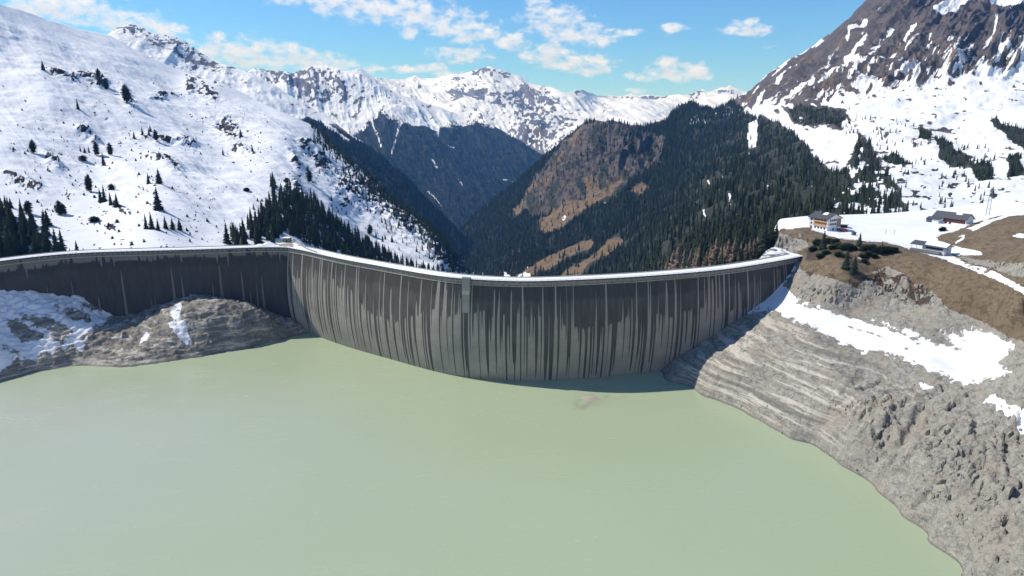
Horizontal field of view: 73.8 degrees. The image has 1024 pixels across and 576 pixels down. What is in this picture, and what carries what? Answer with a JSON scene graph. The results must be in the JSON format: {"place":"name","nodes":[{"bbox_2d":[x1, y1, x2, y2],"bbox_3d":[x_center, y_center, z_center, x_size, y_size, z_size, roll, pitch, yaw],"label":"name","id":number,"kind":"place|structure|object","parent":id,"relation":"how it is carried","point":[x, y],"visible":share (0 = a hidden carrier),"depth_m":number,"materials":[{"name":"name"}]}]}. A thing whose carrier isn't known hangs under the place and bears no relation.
{"place":"outdoors","nodes":[
{"label":"outdoors","id":0,"kind":"place"},
{"bbox_2d":[0,290,307,381],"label":"bank","id":1,"kind":"structure","parent":0,"point":[39,332],"depth_m":508.15,"materials":[{"name":"stone"}]},
{"bbox_2d":[0,244,293,316],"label":"wing dam","id":2,"kind":"structure","parent":1,"relation":"on","point":[121,282],"depth_m":544.34,"materials":[{"name":"concrete"}]},
{"bbox_2d":[88,295,281,365],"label":"scree","id":3,"kind":"structure","parent":1,"relation":"on","point":[176,323],"depth_m":515.95,"materials":[{"name":"stone"}]},
{"bbox_2d":[0,4,472,274],"bbox_3d":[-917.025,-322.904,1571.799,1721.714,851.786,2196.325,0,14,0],"label":"snow mountain","id":4,"kind":"structure","parent":0,"point":[29,42],"depth_m":1136.05,"materials":[{"name":"snow"}]},
{"bbox_2d":[0,235,3,255],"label":"spruce tree","id":5,"kind":"object","parent":4,"relation":"on","point":[1,244],"visible":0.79,"depth_m":563.38,"materials":[{"name":"green plant"}]},
{"bbox_2d":[1,229,15,257],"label":"spruce tree","id":6,"kind":"object","parent":4,"relation":"on","point":[3,253],"visible":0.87,"depth_m":563.56,"materials":[{"name":"green plant"}]},
{"bbox_2d":[4,230,15,256],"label":"spruce tree","id":7,"kind":"object","parent":4,"relation":"on","point":[8,251],"visible":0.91,"depth_m":563.02,"materials":[{"name":"green plant"}]},
{"bbox_2d":[2,217,19,246],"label":"spruce tree","id":8,"kind":"object","parent":4,"relation":"on","point":[6,226],"visible":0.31,"depth_m":582.53,"materials":[{"name":"green plant"}]},
{"bbox_2d":[7,212,15,234],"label":"spruce tree","id":9,"kind":"object","parent":4,"relation":"on","point":[9,221],"visible":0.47,"depth_m":596.32,"materials":[{"name":"green plant"}]},
{"bbox_2d":[5,200,18,229],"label":"spruce tree","id":10,"kind":"object","parent":4,"relation":"on","point":[11,215],"visible":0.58,"depth_m":616.96,"materials":[{"name":"green plant"}]},
{"bbox_2d":[11,235,20,255],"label":"spruce tree","id":11,"kind":"object","parent":4,"relation":"on","point":[14,244],"visible":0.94,"depth_m":568.30,"materials":[{"name":"green plant"}]},
{"bbox_2d":[13,233,22,254],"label":"spruce tree","id":12,"kind":"object","parent":4,"relation":"on","point":[16,241],"visible":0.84,"depth_m":572.72,"materials":[{"name":"green plant"}]},
{"bbox_2d":[20,234,28,253],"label":"spruce tree","id":13,"kind":"object","parent":4,"relation":"on","point":[24,248],"visible":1,"depth_m":576.86,"materials":[{"name":"green plant"}]},
{"bbox_2d":[18,220,30,244],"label":"spruce tree","id":14,"kind":"object","parent":4,"relation":"on","point":[25,236],"visible":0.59,"depth_m":588.79,"materials":[{"name":"green plant"}]},
{"bbox_2d":[21,207,27,228],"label":"spruce tree","id":15,"kind":"object","parent":4,"relation":"on","point":[24,218],"visible":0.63,"depth_m":615.70,"materials":[{"name":"green plant"}]},
{"bbox_2d":[20,215,29,239],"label":"spruce tree","id":16,"kind":"object","parent":4,"relation":"on","point":[25,230],"visible":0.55,"depth_m":597.63,"materials":[{"name":"green plant"}]},
{"bbox_2d":[22,200,32,212],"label":"stone pine","id":17,"kind":"object","parent":4,"relation":"on","point":[25,205],"visible":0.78,"depth_m":662.64,"materials":[{"name":"green plant"}]},
{"bbox_2d":[27,218,33,243],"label":"spruce tree","id":18,"kind":"object","parent":4,"relation":"on","point":[29,231],"visible":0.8,"depth_m":594.95,"materials":[{"name":"green plant"}]},
{"bbox_2d":[27,204,37,227],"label":"spruce tree","id":19,"kind":"object","parent":4,"relation":"on","point":[29,213],"visible":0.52,"depth_m":627.66,"materials":[{"name":"green plant"}]},
{"bbox_2d":[28,139,37,152],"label":"stone pine","id":20,"kind":"object","parent":4,"relation":"on","point":[32,143],"visible":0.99,"depth_m":869.07,"materials":[{"name":"green plant"}]},
{"bbox_2d":[30,220,36,241],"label":"spruce tree","id":21,"kind":"object","parent":4,"relation":"on","point":[32,231],"visible":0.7,"depth_m":595.12,"materials":[{"name":"green plant"}]},
{"bbox_2d":[29,235,41,253],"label":"spruce tree","id":22,"kind":"object","parent":4,"relation":"on","point":[35,249],"visible":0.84,"depth_m":568.31,"materials":[{"name":"green plant"}]},
{"bbox_2d":[40,237,50,252],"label":"spruce tree","id":23,"kind":"object","parent":4,"relation":"on","point":[44,248],"visible":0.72,"depth_m":570.57,"materials":[{"name":"green plant"}]},
{"bbox_2d":[40,210,52,236],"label":"spruce tree","id":24,"kind":"object","parent":4,"relation":"on","point":[44,225],"visible":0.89,"depth_m":611.86,"materials":[{"name":"green plant"}]},
{"bbox_2d":[44,229,52,249],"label":"spruce tree","id":25,"kind":"object","parent":4,"relation":"on","point":[47,241],"visible":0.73,"depth_m":587.42,"materials":[{"name":"green plant"}]},
{"bbox_2d":[44,209,53,226],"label":"spruce tree","id":26,"kind":"object","parent":4,"relation":"on","point":[47,220],"visible":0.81,"depth_m":639.39,"materials":[{"name":"green plant"}]},
{"bbox_2d":[50,229,62,251],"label":"spruce tree","id":27,"kind":"object","parent":4,"relation":"on","point":[55,245],"visible":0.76,"depth_m":570.63,"materials":[{"name":"green plant"}]},
{"bbox_2d":[53,200,63,213],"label":"stone pine","id":28,"kind":"object","parent":4,"relation":"on","point":[58,207],"visible":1,"depth_m":678.76,"materials":[{"name":"green plant"}]},
{"bbox_2d":[57,230,66,250],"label":"spruce tree","id":29,"kind":"object","parent":4,"relation":"on","point":[62,243],"visible":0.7,"depth_m":579.18,"materials":[{"name":"green plant"}]},
{"bbox_2d":[83,174,93,191],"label":"stone pine","id":30,"kind":"object","parent":4,"relation":"on","point":[88,183],"visible":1,"depth_m":783.08,"materials":[{"name":"green plant"}]},
{"bbox_2d":[87,216,99,221],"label":"pine bush","id":31,"kind":"object","parent":4,"relation":"on","point":[93,219],"visible":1,"depth_m":663.45,"materials":[{"name":"plant"}]},
{"bbox_2d":[92,141,99,154],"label":"stone pine","id":32,"kind":"object","parent":4,"relation":"on","point":[95,146],"visible":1,"depth_m":970.37,"materials":[{"name":"green plant"}]},
{"bbox_2d":[101,185,106,201],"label":"spruce tree","id":33,"kind":"object","parent":4,"relation":"on","point":[103,197],"visible":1,"depth_m":743.09,"materials":[{"name":"green plant"}]},
{"bbox_2d":[102,77,108,89],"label":"stone pine","id":34,"kind":"object","parent":4,"relation":"on","point":[105,83],"visible":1,"depth_m":1350.13,"materials":[{"name":"green plant"}]},
{"bbox_2d":[106,142,113,154],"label":"stone pine","id":35,"kind":"object","parent":4,"relation":"on","point":[109,148],"visible":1,"depth_m":979.49,"materials":[{"name":"green plant"}]},
{"bbox_2d":[106,183,114,189],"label":"pine bush","id":36,"kind":"object","parent":4,"relation":"on","point":[111,187],"visible":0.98,"depth_m":798.98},
{"bbox_2d":[113,194,119,207],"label":"spruce tree","id":37,"kind":"object","parent":4,"relation":"on","point":[116,204],"visible":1,"depth_m":710.54,"materials":[{"name":"green plant"}]},
{"bbox_2d":[120,84,130,101],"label":"stone pine","id":38,"kind":"object","parent":4,"relation":"on","point":[125,93],"visible":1,"depth_m":1282.36,"materials":[{"name":"green plant"}]},
{"bbox_2d":[143,214,148,228],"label":"spruce tree","id":39,"kind":"object","parent":4,"relation":"on","point":[145,226],"visible":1,"depth_m":626.47,"materials":[{"name":"green plant"}]},
{"bbox_2d":[148,212,155,228],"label":"spruce tree","id":40,"kind":"object","parent":4,"relation":"on","point":[151,225],"visible":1,"depth_m":626.52,"materials":[{"name":"green plant"}]},
{"bbox_2d":[153,129,158,139],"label":"stone pine","id":41,"kind":"object","parent":4,"relation":"on","point":[155,135],"visible":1,"depth_m":1113.08,"materials":[{"name":"green plant"}]},
{"bbox_2d":[152,187,163,210],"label":"spruce tree","id":42,"kind":"object","parent":4,"relation":"on","point":[157,204],"visible":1,"depth_m":682.61,"materials":[{"name":"green plant"}]},
{"bbox_2d":[155,169,162,183],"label":"spruce tree","id":43,"kind":"object","parent":4,"relation":"on","point":[158,179],"visible":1,"depth_m":811.43,"materials":[{"name":"green plant"}]},
{"bbox_2d":[0,71,320,245],"bbox_3d":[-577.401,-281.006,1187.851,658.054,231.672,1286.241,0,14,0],"label":"alpine scrub","id":44,"kind":"object","parent":4,"relation":"on","point":[108,223],"visible":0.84,"depth_m":827.13,"materials":[{"name":"plant"}]},
{"bbox_2d":[177,218,182,230],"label":"spruce tree","id":45,"kind":"object","parent":4,"relation":"on","point":[179,226],"visible":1,"depth_m":646.56,"materials":[{"name":"green plant"}]},
{"bbox_2d":[222,223,231,244],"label":"spruce tree","id":46,"kind":"object","parent":4,"relation":"on","point":[226,240],"visible":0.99,"depth_m":654.00,"materials":[{"name":"green plant"}]},
{"bbox_2d":[231,223,234,241],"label":"spruce tree","id":47,"kind":"object","parent":4,"relation":"on","point":[232,231],"visible":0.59,"depth_m":664.34,"materials":[{"name":"green plant"}]},
{"bbox_2d":[232,227,239,244],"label":"spruce tree","id":48,"kind":"object","parent":4,"relation":"on","point":[236,240],"visible":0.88,"depth_m":647.54,"materials":[{"name":"green plant"}]},
{"bbox_2d":[241,228,249,244],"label":"spruce tree","id":49,"kind":"object","parent":4,"relation":"on","point":[244,240],"visible":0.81,"depth_m":654.84,"materials":[{"name":"green plant"}]},
{"bbox_2d":[248,223,253,238],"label":"spruce tree","id":50,"kind":"object","parent":4,"relation":"on","point":[251,233],"visible":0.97,"depth_m":696.47,"materials":[{"name":"green plant"}]},
{"bbox_2d":[249,206,252,222],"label":"spruce tree","id":51,"kind":"object","parent":4,"relation":"on","point":[250,217],"visible":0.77,"depth_m":768.22,"materials":[{"name":"green plant"}]},
{"bbox_2d":[254,229,259,243],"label":"spruce tree","id":52,"kind":"object","parent":4,"relation":"on","point":[256,238],"visible":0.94,"depth_m":674.04,"materials":[{"name":"green plant"}]},
{"bbox_2d":[261,218,270,236],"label":"spruce tree","id":53,"kind":"object","parent":4,"relation":"on","point":[264,229],"visible":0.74,"depth_m":716.06,"materials":[{"name":"green plant"}]},
{"bbox_2d":[265,224,270,240],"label":"spruce tree","id":54,"kind":"object","parent":4,"relation":"on","point":[268,236],"visible":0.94,"depth_m":707.69,"materials":[{"name":"green plant"}]},
{"bbox_2d":[270,220,277,238],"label":"spruce tree","id":55,"kind":"object","parent":4,"relation":"on","point":[273,231],"visible":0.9,"depth_m":723.12,"materials":[{"name":"green plant"}]},
{"bbox_2d":[276,217,282,234],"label":"spruce tree","id":56,"kind":"object","parent":4,"relation":"on","point":[279,228],"visible":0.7,"depth_m":750.00,"materials":[{"name":"green plant"}]},
{"bbox_2d":[289,220,294,236],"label":"spruce tree","id":57,"kind":"object","parent":4,"relation":"on","point":[291,232],"visible":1,"depth_m":768.15,"materials":[{"name":"green plant"}]},
{"bbox_2d":[296,221,302,238],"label":"spruce tree","id":58,"kind":"object","parent":4,"relation":"on","point":[299,231],"visible":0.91,"depth_m":793.42,"materials":[{"name":"green plant"}]},
{"bbox_2d":[305,169,312,181],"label":"stone pine","id":59,"kind":"object","parent":4,"relation":"on","point":[309,177],"visible":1,"depth_m":1153.38,"materials":[{"name":"green plant"}]},
{"bbox_2d":[311,227,316,244],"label":"spruce tree","id":60,"kind":"object","parent":4,"relation":"on","point":[313,240],"visible":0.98,"depth_m":810.78,"materials":[{"name":"green plant"}]},
{"bbox_2d":[322,234,329,249],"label":"spruce tree","id":61,"kind":"object","parent":4,"relation":"on","point":[324,246],"visible":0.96,"depth_m":831.83,"materials":[{"name":"green plant"}]},
{"bbox_2d":[366,224,372,233],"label":"stone pine","id":62,"kind":"object","parent":4,"relation":"on","point":[369,230],"visible":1,"depth_m":1131.08,"materials":[{"name":"green plant"}]},
{"bbox_2d":[302,120,457,272],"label":"rim forest","id":63,"kind":"object","parent":4,"relation":"on","point":[428,227],"visible":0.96,"depth_m":1331.55,"materials":[{"name":"plant"}]},
{"bbox_2d":[108,23,471,263],"bbox_3d":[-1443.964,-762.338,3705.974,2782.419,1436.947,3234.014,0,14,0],"label":"rocky ridge","id":64,"kind":"structure","parent":0,"point":[177,53],"depth_m":3652.80,"materials":[{"name":"snow"}]},
{"bbox_2d":[247,65,541,229],"bbox_3d":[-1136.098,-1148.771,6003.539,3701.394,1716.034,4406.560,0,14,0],"label":"range","id":65,"kind":"structure","parent":0,"point":[352,102],"depth_m":6023.87,"materials":[{"name":"snow"}]},
{"bbox_2d":[304,109,539,264],"bbox_3d":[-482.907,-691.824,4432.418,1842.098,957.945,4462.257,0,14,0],"label":"forest","id":66,"kind":"object","parent":65,"relation":"on","point":[389,173],"visible":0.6,"depth_m":4720.71,"materials":[{"name":"plant"}]},
{"bbox_2d":[0,0,865,95],"label":"sky","id":67,"kind":"structure","parent":0,"point":[598,47],"materials":[{"name":"blue"}]},
{"bbox_2d":[0,333,962,575],"bbox_3d":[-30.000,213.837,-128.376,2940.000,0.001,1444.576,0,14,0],"label":"water","id":68,"kind":"structure","parent":0,"point":[308,454],"depth_m":334.68,"materials":[{"name":"liquid"}]},
{"bbox_2d":[276,240,801,380],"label":"arch dam","id":69,"kind":"structure","parent":68,"relation":"in","point":[514,328],"depth_m":463.35,"materials":[{"name":"concrete"}]},
{"bbox_2d":[282,237,291,242],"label":"valve house","id":70,"kind":"structure","parent":69,"relation":"on","point":[286,240],"depth_m":571.21,"materials":[{"name":"concrete"}]},
{"bbox_2d":[580,396,600,400],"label":"mud shoal","id":71,"kind":"structure","parent":68,"relation":"in","point":[590,398],"depth_m":429.79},
{"bbox_2d":[375,66,745,154],"bbox_3d":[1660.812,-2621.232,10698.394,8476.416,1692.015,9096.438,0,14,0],"label":"summits","id":72,"kind":"structure","parent":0,"point":[541,119],"depth_m":9595.03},
{"bbox_2d":[464,0,1023,276],"bbox_3d":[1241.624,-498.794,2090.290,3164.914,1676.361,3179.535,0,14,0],"label":"wooded mountain","id":73,"kind":"structure","parent":0,"point":[952,71],"depth_m":1796.49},
{"bbox_2d":[229,94,1023,276],"bbox_3d":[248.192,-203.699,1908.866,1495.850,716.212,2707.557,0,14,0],"label":"spruce forest","id":74,"kind":"object","parent":73,"relation":"on","point":[620,218],"visible":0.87,"depth_m":1626.81,"materials":[{"name":"plant"}]},
{"bbox_2d":[666,249,674,269],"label":"larch tree","id":75,"kind":"object","parent":73,"relation":"on","point":[671,261],"visible":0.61,"depth_m":874.02,"materials":[{"name":"brown plant"}]},
{"bbox_2d":[671,243,680,268],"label":"larch tree","id":76,"kind":"object","parent":73,"relation":"on","point":[677,257],"visible":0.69,"depth_m":807.59,"materials":[{"name":"brown plant"}]},
{"bbox_2d":[686,249,692,267],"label":"larch tree","id":77,"kind":"object","parent":73,"relation":"on","point":[690,258],"visible":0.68,"depth_m":716.29,"materials":[{"name":"brown plant"}]},
{"bbox_2d":[692,244,702,267],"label":"larch tree","id":78,"kind":"object","parent":73,"relation":"on","point":[698,252],"visible":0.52,"depth_m":679.04,"materials":[{"name":"brown plant"}]},
{"bbox_2d":[708,238,719,265],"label":"larch tree","id":79,"kind":"object","parent":73,"relation":"on","point":[716,250],"visible":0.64,"depth_m":624.72,"materials":[{"name":"brown plant"}]},
{"bbox_2d":[723,239,731,263],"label":"larch tree","id":80,"kind":"object","parent":73,"relation":"on","point":[727,251],"visible":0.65,"depth_m":601.55,"materials":[{"name":"brown plant"}]},
{"bbox_2d":[725,217,732,239],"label":"spruce tree","id":81,"kind":"object","parent":73,"relation":"on","point":[729,227],"visible":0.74,"depth_m":702.85,"materials":[{"name":"green plant"}]},
{"bbox_2d":[726,237,737,263],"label":"larch tree","id":82,"kind":"object","parent":73,"relation":"on","point":[733,249],"visible":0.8,"depth_m":593.07,"materials":[{"name":"brown plant"}]},
{"bbox_2d":[745,239,751,259],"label":"larch tree","id":83,"kind":"object","parent":73,"relation":"on","point":[750,247],"visible":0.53,"depth_m":582.64,"materials":[{"name":"brown plant"}]},
{"bbox_2d":[750,237,755,259],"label":"larch tree","id":84,"kind":"object","parent":73,"relation":"on","point":[752,255],"visible":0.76,"depth_m":581.82,"materials":[{"name":"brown plant"}]},
{"bbox_2d":[754,236,760,258],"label":"larch tree","id":85,"kind":"object","parent":73,"relation":"on","point":[757,240],"visible":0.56,"depth_m":581.27,"materials":[{"name":"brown plant"}]},
{"bbox_2d":[758,219,764,244],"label":"spruce tree","id":86,"kind":"object","parent":73,"relation":"on","point":[761,230],"visible":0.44,"depth_m":594.40,"materials":[{"name":"green plant"}]},
{"bbox_2d":[983,162,991,180],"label":"spruce tree","id":87,"kind":"object","parent":73,"relation":"on","point":[988,173],"visible":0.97,"depth_m":900.89,"materials":[{"name":"green plant"}]},
{"bbox_2d":[1007,164,1013,176],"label":"spruce tree","id":88,"kind":"object","parent":73,"relation":"on","point":[1010,170],"visible":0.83,"depth_m":905.83,"materials":[{"name":"green plant"}]},
{"bbox_2d":[759,248,787,258],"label":"parking apron","id":89,"kind":"object","parent":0,"point":[765,255],"visible":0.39,"depth_m":524.47,"materials":[{"name":"snow"}]},
{"bbox_2d":[661,199,1023,575],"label":"rocky bank","id":90,"kind":"structure","parent":0,"point":[974,353],"depth_m":392.83,"materials":[{"name":"stone"}]},
{"bbox_2d":[757,221,770,251],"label":"spruce tree","id":91,"kind":"object","parent":90,"relation":"on","point":[763,242],"visible":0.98,"depth_m":570.77,"materials":[{"name":"green plant"}]},
{"bbox_2d":[768,225,772,247],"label":"spruce tree","id":92,"kind":"object","parent":90,"relation":"on","point":[770,243],"visible":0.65,"depth_m":575.14,"materials":[{"name":"green plant"}]},
{"bbox_2d":[771,220,776,247],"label":"spruce tree","id":93,"kind":"object","parent":90,"relation":"on","point":[773,240],"visible":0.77,"depth_m":578.09,"materials":[{"name":"green plant"}]},
{"bbox_2d":[774,220,778,238],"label":"spruce tree","id":94,"kind":"object","parent":90,"relation":"on","point":[776,231],"visible":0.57,"depth_m":582.34,"materials":[{"name":"green plant"}]},
{"bbox_2d":[808,246,817,251],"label":"dwarf pine","id":95,"kind":"object","parent":90,"relation":"on","point":[812,248],"visible":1,"depth_m":517.28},
{"bbox_2d":[812,238,821,245],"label":"dwarf pine","id":96,"kind":"object","parent":90,"relation":"on","point":[815,242],"visible":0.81,"depth_m":524.25,"materials":[{"name":"plant"}]},
{"bbox_2d":[818,231,827,249],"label":"spruce tree","id":97,"kind":"object","parent":90,"relation":"on","point":[822,246],"visible":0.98,"depth_m":508.59,"materials":[{"name":"green plant"}]},
{"bbox_2d":[808,211,843,230],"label":"mountain inn","id":98,"kind":"structure","parent":90,"relation":"on","point":[826,221],"depth_m":565.80,"materials":[{"name":"paint"}]},
{"bbox_2d":[665,271,1023,575],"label":"scree","id":99,"kind":"structure","parent":90,"relation":"on","point":[973,498],"depth_m":317.54,"materials":[{"name":"stone"}]},
{"bbox_2d":[841,250,849,270],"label":"spruce tree","id":100,"kind":"object","parent":90,"relation":"on","point":[845,264],"visible":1,"depth_m":461.69,"materials":[{"name":"green plant"}]},
{"bbox_2d":[839,243,855,250],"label":"dwarf pine","id":101,"kind":"object","parent":90,"relation":"on","point":[845,246],"visible":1,"depth_m":491.31,"materials":[{"name":"plant"}]},
{"bbox_2d":[848,256,858,274],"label":"spruce tree","id":102,"kind":"object","parent":90,"relation":"on","point":[853,268],"visible":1,"depth_m":457.92,"materials":[{"name":"green plant"}]},
{"bbox_2d":[856,234,862,246],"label":"spruce tree","id":103,"kind":"object","parent":90,"relation":"on","point":[859,242],"visible":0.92,"depth_m":496.92,"materials":[{"name":"green plant"}]},
{"bbox_2d":[859,244,872,250],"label":"dwarf pine","id":104,"kind":"object","parent":90,"relation":"on","point":[863,247],"visible":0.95,"depth_m":486.99,"materials":[{"name":"plant"}]},
{"bbox_2d":[876,245,890,253],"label":"dwarf pine","id":105,"kind":"object","parent":90,"relation":"on","point":[883,249],"visible":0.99,"depth_m":478.77,"materials":[{"name":"plant"}]},
{"bbox_2d":[776,234,1023,542],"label":"rock outcrop","id":106,"kind":"object","parent":90,"relation":"on","point":[974,476],"visible":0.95,"depth_m":306.43,"materials":[{"name":"stone"}]},
{"bbox_2d":[910,240,954,255],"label":"lodge","id":107,"kind":"structure","parent":90,"relation":"on","point":[936,248],"depth_m":473.32,"materials":[{"name":"stone"}]},
{"bbox_2d":[926,210,975,224],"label":"red barn","id":108,"kind":"structure","parent":90,"relation":"on","point":[939,216],"depth_m":600.15,"materials":[{"name":"metal"}]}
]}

